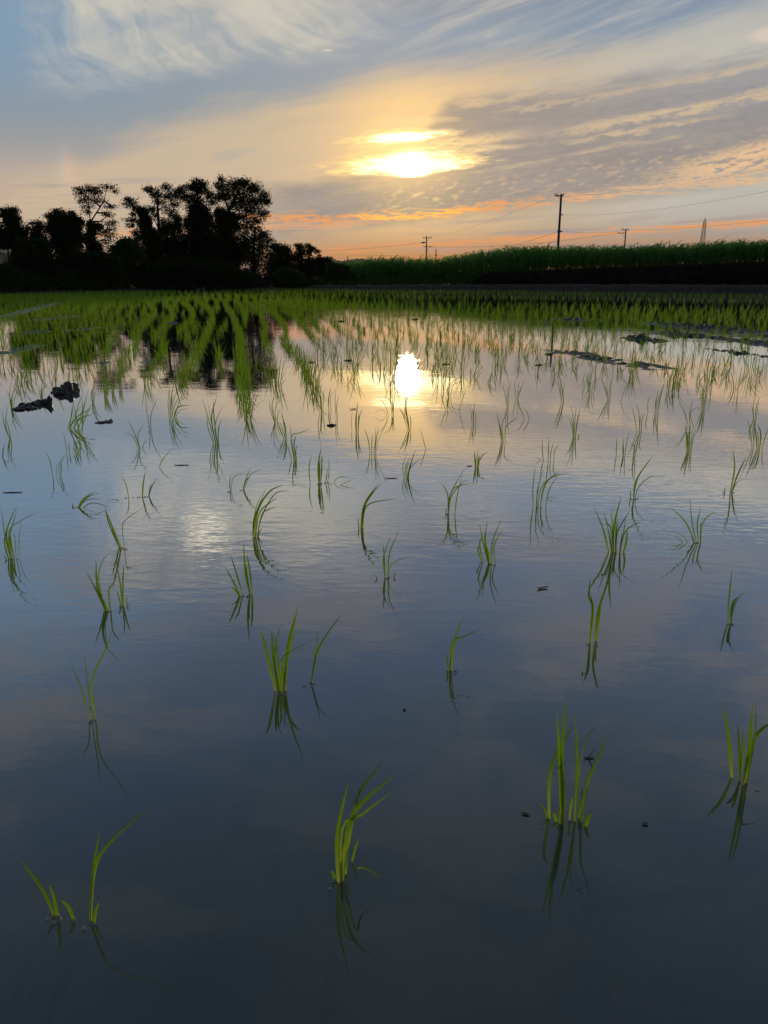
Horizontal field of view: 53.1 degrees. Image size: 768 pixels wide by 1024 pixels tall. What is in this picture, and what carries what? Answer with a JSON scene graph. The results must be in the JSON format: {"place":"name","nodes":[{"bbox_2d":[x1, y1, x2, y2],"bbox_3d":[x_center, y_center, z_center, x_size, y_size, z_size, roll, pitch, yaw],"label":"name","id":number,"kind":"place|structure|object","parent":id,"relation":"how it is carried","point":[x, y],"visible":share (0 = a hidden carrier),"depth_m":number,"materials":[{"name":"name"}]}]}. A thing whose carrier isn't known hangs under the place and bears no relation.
{"place":"outdoors","nodes":[
{"label":"outdoors","id":0,"kind":"place"},
{"bbox_2d":[0,250,64,286],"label":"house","id":1,"kind":"structure","parent":0,"point":[2,256],"depth_m":62.67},
{"bbox_2d":[1,277,456,289],"bbox_3d":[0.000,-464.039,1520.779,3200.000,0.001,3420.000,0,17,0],"label":"ground","id":2,"kind":"structure","parent":0,"point":[272,283],"depth_m":81.24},
{"bbox_2d":[0,203,35,284],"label":"tree","id":3,"kind":"object","parent":2,"relation":"on","point":[11,227],"visible":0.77,"depth_m":40.19,"materials":[{"name":"green plant"}]},
{"bbox_2d":[0,235,65,287],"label":"shrub","id":4,"kind":"object","parent":2,"relation":"on","point":[36,254],"visible":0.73,"depth_m":37.56,"materials":[{"name":"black plant"}]},
{"bbox_2d":[24,207,94,288],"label":"tree","id":5,"kind":"object","parent":2,"relation":"on","point":[61,229],"visible":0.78,"depth_m":41.96,"materials":[{"name":"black plant"}]},
{"bbox_2d":[71,182,122,251],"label":"tree","id":6,"kind":"object","parent":2,"relation":"on","point":[93,230],"visible":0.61,"depth_m":43.88,"materials":[{"name":"green plant"}]},
{"bbox_2d":[103,235,150,281],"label":"shrub","id":7,"kind":"object","parent":2,"relation":"on","point":[129,249],"visible":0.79,"depth_m":43.25,"materials":[{"name":"green plant"}]},
{"bbox_2d":[118,196,173,266],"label":"tree","id":8,"kind":"object","parent":2,"relation":"on","point":[146,234],"visible":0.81,"depth_m":45.78,"materials":[{"name":"green plant"}]},
{"bbox_2d":[140,182,194,263],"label":"tree","id":9,"kind":"object","parent":2,"relation":"on","point":[177,244],"visible":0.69,"depth_m":47.63,"materials":[{"name":"green plant"}]},
{"bbox_2d":[167,177,229,264],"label":"tree","id":10,"kind":"object","parent":2,"relation":"on","point":[205,239],"visible":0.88,"depth_m":48.34,"materials":[{"name":"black plant"}]},
{"bbox_2d":[208,174,271,268],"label":"tree","id":11,"kind":"object","parent":2,"relation":"on","point":[227,219],"visible":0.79,"depth_m":50.17,"materials":[{"name":"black plant"}]},
{"bbox_2d":[234,221,276,280],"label":"tree","id":12,"kind":"object","parent":2,"relation":"on","point":[254,258],"visible":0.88,"depth_m":48.97,"materials":[{"name":"green plant"}]},
{"bbox_2d":[258,240,301,275],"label":"tree","id":13,"kind":"object","parent":2,"relation":"on","point":[282,255],"visible":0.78,"depth_m":58.50,"materials":[{"name":"green plant"}]},
{"bbox_2d":[269,266,306,287],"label":"shrub","id":14,"kind":"object","parent":2,"relation":"on","point":[292,277],"visible":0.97,"depth_m":50.37,"materials":[{"name":"green plant"}]},
{"bbox_2d":[292,242,312,276],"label":"tree","id":15,"kind":"object","parent":2,"relation":"on","point":[300,249],"visible":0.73,"depth_m":59.53,"materials":[{"name":"green plant"}]},
{"bbox_2d":[301,243,321,277],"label":"tree","id":16,"kind":"object","parent":2,"relation":"on","point":[311,249],"visible":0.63,"depth_m":59.62,"materials":[{"name":"green plant"}]},
{"bbox_2d":[307,255,333,284],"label":"tree","id":17,"kind":"object","parent":2,"relation":"on","point":[319,262],"visible":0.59,"depth_m":58.73,"materials":[{"name":"green plant"}]},
{"bbox_2d":[319,261,356,285],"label":"shrub","id":18,"kind":"object","parent":2,"relation":"on","point":[338,270],"visible":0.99,"depth_m":52.23,"materials":[{"name":"green plant"}]},
{"bbox_2d":[554,193,563,246],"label":"utility pole","id":19,"kind":"object","parent":2,"relation":"on","point":[559,224],"visible":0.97,"depth_m":88.90,"materials":[{"name":"concrete"}]},
{"bbox_2d":[471,261,767,284],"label":"earth bank","id":20,"kind":"structure","parent":2,"relation":"on","point":[746,273],"depth_m":40.73,"materials":[{"name":"soil"}]},
{"bbox_2d":[343,237,767,283],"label":"corn crop","id":21,"kind":"object","parent":20,"relation":"on","point":[465,264],"visible":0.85,"depth_m":46.65,"materials":[{"name":"green plant"}]},
{"bbox_2d":[700,218,706,243],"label":"lattice pylon","id":22,"kind":"object","parent":2,"relation":"on","point":[704,232],"visible":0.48,"depth_m":404.86,"materials":[{"name":"metal"}]},
{"bbox_2d":[307,257,369,271],"bbox_3d":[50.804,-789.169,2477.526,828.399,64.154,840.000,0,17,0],"label":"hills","id":23,"kind":"structure","parent":0,"point":[339,261],"depth_m":2397.38,"materials":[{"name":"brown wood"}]},
{"bbox_2d":[0,289,767,1023],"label":"paddy water","id":24,"kind":"structure","parent":0,"point":[480,899],"depth_m":1.52,"materials":[{"name":"liquid"}]},
{"bbox_2d":[1,507,36,559],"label":"rice seedling","id":25,"kind":"object","parent":24,"relation":"on","point":[8,541],"visible":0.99,"depth_m":2.14,"materials":[{"name":"green plant"}]},
{"bbox_2d":[15,362,30,384],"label":"rice seedling","id":26,"kind":"object","parent":24,"relation":"on","point":[21,374],"visible":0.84,"depth_m":5.60,"materials":[{"name":"green plant"}]},
{"bbox_2d":[0,345,46,353],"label":"mud patch","id":27,"kind":"object","parent":24,"relation":"on","point":[16,349],"visible":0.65,"depth_m":8.27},
{"bbox_2d":[0,303,56,317],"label":"mud patch","id":28,"kind":"object","parent":24,"relation":"on","point":[34,308],"visible":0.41,"depth_m":17.25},
{"bbox_2d":[12,395,52,409],"bbox_3d":[-2.131,-0.645,4.649,0.186,0.109,0.299,0,17,0],"label":"mud clod","id":29,"kind":"object","parent":24,"relation":"on","point":[31,405],"visible":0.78,"depth_m":4.66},
{"bbox_2d":[20,860,62,922],"bbox_3d":[-0.420,0.473,0.944,0.068,0.083,0.016,10,20,31],"label":"rice seedling","id":30,"kind":"object","parent":24,"relation":"on","point":[42,889],"visible":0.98,"depth_m":0.94,"materials":[{"name":"green plant"}]},
{"bbox_2d":[50,380,79,394],"bbox_3d":[-2.169,-0.808,5.235,0.196,0.159,0.316,0,17,0],"label":"mud clod","id":31,"kind":"object","parent":24,"relation":"on","point":[67,388],"visible":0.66,"depth_m":5.19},
{"bbox_2d":[61,900,76,920],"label":"rice seedling","id":32,"kind":"object","parent":24,"relation":"on","point":[67,905],"visible":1,"depth_m":0.94,"materials":[{"name":"green plant"}]},
{"bbox_2d":[68,392,92,432],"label":"rice seedling","id":33,"kind":"object","parent":24,"relation":"on","point":[77,420],"visible":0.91,"depth_m":3.94,"materials":[{"name":"green plant"}]},
{"bbox_2d":[68,625,113,721],"bbox_3d":[-0.517,0.288,1.344,0.110,0.204,0.034,7,18,22],"label":"rice seedling","id":34,"kind":"object","parent":24,"relation":"on","point":[92,696],"visible":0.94,"depth_m":1.34,"materials":[{"name":"green plant"}]},
{"bbox_2d":[72,491,110,508],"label":"rice seedling","id":35,"kind":"object","parent":24,"relation":"on","point":[83,500],"visible":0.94,"depth_m":2.61,"materials":[{"name":"green plant"}]},
{"bbox_2d":[87,551,113,611],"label":"rice seedling","id":36,"kind":"object","parent":24,"relation":"on","point":[100,596],"visible":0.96,"depth_m":1.80,"materials":[{"name":"green plant"}]},
{"bbox_2d":[102,377,110,397],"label":"rice seedling","id":37,"kind":"object","parent":24,"relation":"on","point":[105,387],"visible":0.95,"depth_m":4.99,"materials":[{"name":"green plant"}]},
{"bbox_2d":[81,802,155,928],"bbox_3d":[-0.324,0.431,0.937,0.103,0.168,0.029,-9,19,-28],"label":"rice seedling","id":38,"kind":"object","parent":24,"relation":"on","point":[96,860],"visible":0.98,"depth_m":0.92,"materials":[{"name":"green plant"}]},
{"bbox_2d":[116,563,129,607],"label":"rice seedling","id":39,"kind":"object","parent":24,"relation":"on","point":[122,594],"visible":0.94,"depth_m":1.84,"materials":[{"name":"green plant"}]},
{"bbox_2d":[104,506,144,549],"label":"rice seedling","id":40,"kind":"object","parent":24,"relation":"on","point":[114,533],"visible":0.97,"depth_m":2.22,"materials":[{"name":"green plant"}]},
{"bbox_2d":[126,422,146,447],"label":"rice seedling","id":41,"kind":"object","parent":24,"relation":"on","point":[137,436],"visible":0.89,"depth_m":3.51,"materials":[{"name":"green plant"}]},
{"bbox_2d":[134,361,151,383],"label":"rice seedling","id":42,"kind":"object","parent":24,"relation":"on","point":[144,378],"visible":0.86,"depth_m":5.59,"materials":[{"name":"green plant"}]},
{"bbox_2d":[168,378,188,417],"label":"rice seedling","id":43,"kind":"object","parent":24,"relation":"on","point":[169,409],"visible":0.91,"depth_m":4.29,"materials":[{"name":"green plant"}]},
{"bbox_2d":[178,353,195,374],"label":"rice seedling","id":44,"kind":"object","parent":24,"relation":"on","point":[188,369],"visible":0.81,"depth_m":6.14,"materials":[{"name":"green plant"}]},
{"bbox_2d":[201,396,220,442],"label":"rice seedling","id":45,"kind":"object","parent":24,"relation":"on","point":[216,440],"visible":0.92,"depth_m":3.61,"materials":[{"name":"green plant"}]},
{"bbox_2d":[225,557,246,597],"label":"rice seedling","id":46,"kind":"object","parent":24,"relation":"on","point":[237,591],"visible":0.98,"depth_m":1.89,"materials":[{"name":"green plant"}]},
{"bbox_2d":[233,361,251,387],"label":"rice seedling","id":47,"kind":"object","parent":24,"relation":"on","point":[238,377],"visible":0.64,"depth_m":5.42,"materials":[{"name":"green plant"}]},
{"bbox_2d":[243,542,252,595],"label":"rice seedling","id":48,"kind":"object","parent":24,"relation":"on","point":[246,574],"visible":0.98,"depth_m":1.89,"materials":[{"name":"green plant"}]},
{"bbox_2d":[238,393,259,419],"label":"rice seedling","id":49,"kind":"object","parent":24,"relation":"on","point":[249,408],"visible":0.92,"depth_m":4.20,"materials":[{"name":"green plant"}]},
{"bbox_2d":[244,361,260,384],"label":"rice seedling","id":50,"kind":"object","parent":24,"relation":"on","point":[248,377],"visible":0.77,"depth_m":5.54,"materials":[{"name":"green plant"}]},
{"bbox_2d":[252,485,287,537],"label":"rice seedling","id":51,"kind":"object","parent":24,"relation":"on","point":[255,525],"visible":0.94,"depth_m":2.31,"materials":[{"name":"green plant"}]},
{"bbox_2d":[269,395,281,422],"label":"rice seedling","id":52,"kind":"object","parent":24,"relation":"on","point":[274,418],"visible":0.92,"depth_m":4.13,"materials":[{"name":"green plant"}]},
{"bbox_2d":[266,358,287,383],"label":"rice seedling","id":53,"kind":"object","parent":24,"relation":"on","point":[277,371],"visible":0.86,"depth_m":5.63,"materials":[{"name":"green plant"}]},
{"bbox_2d":[275,412,286,438],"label":"rice seedling","id":54,"kind":"object","parent":24,"relation":"on","point":[282,428],"visible":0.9,"depth_m":3.72,"materials":[{"name":"green plant"}]},
{"bbox_2d":[261,607,311,693],"bbox_3d":[-0.180,0.261,1.456,0.090,0.190,0.072,-8,19,-24],"label":"rice seedling","id":55,"kind":"object","parent":24,"relation":"on","point":[282,680],"visible":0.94,"depth_m":1.45,"materials":[{"name":"green plant"}]},
{"bbox_2d":[287,427,307,459],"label":"rice seedling","id":56,"kind":"object","parent":24,"relation":"on","point":[294,452],"visible":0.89,"depth_m":3.29,"materials":[{"name":"green plant"}]},
{"bbox_2d":[300,355,318,383],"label":"rice seedling","id":57,"kind":"object","parent":24,"relation":"on","point":[307,371],"visible":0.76,"depth_m":5.61,"materials":[{"name":"green plant"}]},
{"bbox_2d":[308,450,322,483],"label":"rice seedling","id":58,"kind":"object","parent":24,"relation":"on","point":[318,474],"visible":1,"depth_m":2.91,"materials":[{"name":"green plant"}]},
{"bbox_2d":[317,375,323,410],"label":"rice seedling","id":59,"kind":"object","parent":24,"relation":"on","point":[320,396],"visible":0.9,"depth_m":4.47,"materials":[{"name":"green plant"}]},
{"bbox_2d":[302,616,340,686],"bbox_3d":[-0.116,0.277,1.492,0.021,0.139,0.104,14,22,39],"label":"rice seedling","id":60,"kind":"object","parent":24,"relation":"on","point":[315,655],"visible":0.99,"depth_m":1.48,"materials":[{"name":"green plant"}]},
{"bbox_2d":[345,352,366,375],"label":"rice seedling","id":61,"kind":"object","parent":24,"relation":"on","point":[354,370],"visible":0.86,"depth_m":6.07,"materials":[{"name":"green plant"}]},
{"bbox_2d":[351,405,362,433],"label":"rice seedling","id":62,"kind":"object","parent":24,"relation":"on","point":[356,421],"visible":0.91,"depth_m":3.85,"materials":[{"name":"green plant"}]},
{"bbox_2d":[328,760,395,889],"bbox_3d":[-0.035,0.401,1.015,0.091,0.181,0.098,-3,17,-10],"label":"rice seedling","id":63,"kind":"object","parent":24,"relation":"on","point":[344,849],"visible":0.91,"depth_m":0.98,"materials":[{"name":"green plant"}]},
{"bbox_2d":[365,427,382,452],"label":"rice seedling","id":64,"kind":"object","parent":24,"relation":"on","point":[375,449],"visible":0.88,"depth_m":3.41,"materials":[{"name":"green plant"}]},
{"bbox_2d":[358,485,393,529],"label":"rice seedling","id":65,"kind":"object","parent":24,"relation":"on","point":[364,508],"visible":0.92,"depth_m":2.38,"materials":[{"name":"green plant"}]},
{"bbox_2d":[0,287,767,369],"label":"rice seedlings","id":66,"kind":"object","parent":24,"relation":"on","point":[210,322],"visible":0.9,"depth_m":14.24,"materials":[{"name":"green plant"}]},
{"bbox_2d":[385,354,400,379],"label":"rice seedling","id":67,"kind":"object","parent":24,"relation":"on","point":[392,376],"visible":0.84,"depth_m":5.85,"materials":[{"name":"green plant"}]},
{"bbox_2d":[375,531,414,578],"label":"rice seedling","id":68,"kind":"object","parent":24,"relation":"on","point":[388,560],"visible":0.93,"depth_m":2.00,"materials":[{"name":"green plant"}]},
{"bbox_2d":[398,406,410,429],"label":"rice seedling","id":69,"kind":"object","parent":24,"relation":"on","point":[406,419],"visible":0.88,"depth_m":3.93,"materials":[{"name":"green plant"}]},
{"bbox_2d":[402,452,423,477],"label":"rice seedling","id":70,"kind":"object","parent":24,"relation":"on","point":[407,475],"visible":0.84,"depth_m":3.00,"materials":[{"name":"green plant"}]},
{"bbox_2d":[431,354,449,381],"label":"rice seedling","id":71,"kind":"object","parent":24,"relation":"on","point":[442,369],"visible":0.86,"depth_m":5.74,"materials":[{"name":"green plant"}]},
{"bbox_2d":[441,468,472,514],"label":"rice seedling","id":72,"kind":"object","parent":24,"relation":"on","point":[449,498],"visible":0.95,"depth_m":2.52,"materials":[{"name":"green plant"}]},
{"bbox_2d":[446,617,478,672],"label":"rice seedling","id":73,"kind":"object","parent":24,"relation":"on","point":[449,666],"visible":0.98,"depth_m":1.52,"materials":[{"name":"green plant"}]},
{"bbox_2d":[474,449,486,467],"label":"rice seedling","id":74,"kind":"object","parent":24,"relation":"on","point":[478,460],"visible":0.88,"depth_m":3.15,"materials":[{"name":"green plant"}]},
{"bbox_2d":[477,523,500,564],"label":"rice seedling","id":75,"kind":"object","parent":24,"relation":"on","point":[486,550],"visible":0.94,"depth_m":2.09,"materials":[{"name":"green plant"}]},
{"bbox_2d":[496,412,515,442],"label":"rice seedling","id":76,"kind":"object","parent":24,"relation":"on","point":[501,434],"visible":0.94,"depth_m":3.64,"materials":[{"name":"green plant"}]},
{"bbox_2d":[532,469,567,507],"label":"rice seedling","id":77,"kind":"object","parent":24,"relation":"on","point":[544,484],"visible":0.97,"depth_m":2.61,"materials":[{"name":"green plant"}]},
{"bbox_2d":[553,317,590,320],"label":"mud ridge","id":78,"kind":"structure","parent":24,"relation":"on","point":[574,319],"depth_m":13.97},
{"bbox_2d":[539,704,606,826],"bbox_3d":[0.276,0.360,1.095,0.084,0.211,0.060,-10,20,-29],"label":"rice seedling","id":79,"kind":"object","parent":24,"relation":"on","point":[559,753],"visible":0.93,"depth_m":1.09,"materials":[{"name":"green plant"}]},
{"bbox_2d":[568,405,579,437],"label":"rice seedling","id":80,"kind":"object","parent":24,"relation":"on","point":[573,432],"visible":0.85,"depth_m":3.76,"materials":[{"name":"green plant"}]},
{"bbox_2d":[586,578,608,643],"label":"rice seedling","id":81,"kind":"object","parent":24,"relation":"on","point":[597,617],"visible":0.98,"depth_m":1.64,"materials":[{"name":"green plant"}]},
{"bbox_2d":[601,377,612,399],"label":"rice seedling","id":82,"kind":"object","parent":24,"relation":"on","point":[609,397],"visible":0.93,"depth_m":4.90,"materials":[{"name":"green plant"}]},
{"bbox_2d":[541,349,675,370],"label":"mud ridge","id":83,"kind":"structure","parent":24,"relation":"on","point":[600,358],"depth_m":7.26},
{"bbox_2d":[594,498,640,553],"bbox_3d":[0.657,0.037,2.187,0.131,0.191,0.072,0,17,0],"label":"rice seedling","id":84,"kind":"object","parent":24,"relation":"on","point":[614,530],"visible":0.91,"depth_m":2.18,"materials":[{"name":"green plant"}]},
{"bbox_2d":[630,345,646,369],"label":"rice seedling","id":85,"kind":"object","parent":24,"relation":"on","point":[635,355],"visible":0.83,"depth_m":6.45,"materials":[{"name":"green plant"}]},
{"bbox_2d":[620,332,667,341],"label":"mud ridge","id":86,"kind":"structure","parent":24,"relation":"on","point":[636,337],"depth_m":9.66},
{"bbox_2d":[630,457,662,499],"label":"rice seedling","id":87,"kind":"object","parent":24,"relation":"on","point":[634,495],"visible":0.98,"depth_m":2.70,"materials":[{"name":"green plant"}]},
{"bbox_2d":[647,382,664,412],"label":"rice seedling","id":88,"kind":"object","parent":24,"relation":"on","point":[656,401],"visible":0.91,"depth_m":4.43,"materials":[{"name":"green plant"}]},
{"bbox_2d":[669,364,689,386],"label":"rice seedling","id":89,"kind":"object","parent":24,"relation":"on","point":[674,376],"visible":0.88,"depth_m":5.45,"materials":[{"name":"green plant"}]},
{"bbox_2d":[678,344,691,371],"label":"rice seedling","id":90,"kind":"object","parent":24,"relation":"on","point":[682,360],"visible":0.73,"depth_m":6.30,"materials":[{"name":"green plant"}]},
{"bbox_2d":[685,424,695,450],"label":"rice seedling","id":91,"kind":"object","parent":24,"relation":"on","point":[689,447],"visible":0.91,"depth_m":3.46,"materials":[{"name":"green plant"}]},
{"bbox_2d":[670,503,714,546],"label":"rice seedling","id":92,"kind":"object","parent":24,"relation":"on","point":[692,527],"visible":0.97,"depth_m":2.26,"materials":[{"name":"green plant"}]},
{"bbox_2d":[652,329,735,340],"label":"mud ridge","id":93,"kind":"structure","parent":24,"relation":"on","point":[701,335],"depth_m":10.17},
{"bbox_2d":[639,321,767,333],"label":"mud ridge","id":94,"kind":"structure","parent":24,"relation":"on","point":[705,326],"depth_m":11.71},
{"bbox_2d":[700,386,708,408],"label":"rice seedling","id":95,"kind":"object","parent":24,"relation":"on","point":[703,404],"visible":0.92,"depth_m":4.54,"materials":[{"name":"green plant"}]},
{"bbox_2d":[703,359,715,385],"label":"rice seedling","id":96,"kind":"object","parent":24,"relation":"on","point":[712,378],"visible":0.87,"depth_m":5.57,"materials":[{"name":"green plant"}]},
{"bbox_2d":[723,452,746,492],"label":"rice seedling","id":97,"kind":"object","parent":24,"relation":"on","point":[732,488],"visible":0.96,"depth_m":2.79,"materials":[{"name":"green plant"}]},
{"bbox_2d":[727,572,743,624],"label":"rice seedling","id":98,"kind":"object","parent":24,"relation":"on","point":[733,606],"visible":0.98,"depth_m":1.74,"materials":[{"name":"green plant"}]},
{"bbox_2d":[705,348,767,356],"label":"mud ridge","id":99,"kind":"structure","parent":24,"relation":"on","point":[744,352],"depth_m":7.86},
{"bbox_2d":[713,338,767,345],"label":"mud ridge","id":100,"kind":"structure","parent":24,"relation":"on","point":[759,342],"depth_m":9.14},
{"bbox_2d":[723,704,767,788],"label":"rice seedling","id":101,"kind":"object","parent":24,"relation":"on","point":[749,753],"visible":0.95,"depth_m":1.19,"materials":[{"name":"green plant"}]},
{"bbox_2d":[740,345,757,370],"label":"rice seedling","id":102,"kind":"object","parent":24,"relation":"on","point":[748,360],"visible":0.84,"depth_m":6.39,"materials":[{"name":"green plant"}]},
{"bbox_2d":[747,418,767,448],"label":"rice seedling","id":103,"kind":"object","parent":24,"relation":"on","point":[755,435],"visible":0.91,"depth_m":3.50,"materials":[{"name":"green plant"}]},
{"bbox_2d":[754,356,766,376],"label":"rice seedling","id":104,"kind":"object","parent":24,"relation":"on","point":[758,369],"visible":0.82,"depth_m":5.98,"materials":[{"name":"green plant"}]},
{"bbox_2d":[0,284,767,294],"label":"levee","id":105,"kind":"structure","parent":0,"point":[699,289],"depth_m":39.80,"materials":[{"name":"soil"}]},
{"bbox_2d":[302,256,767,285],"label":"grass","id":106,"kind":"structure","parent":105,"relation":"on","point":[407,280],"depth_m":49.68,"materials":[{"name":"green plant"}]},
{"bbox_2d":[0,0,767,276],"label":"sky","id":107,"kind":"structure","parent":0,"point":[368,124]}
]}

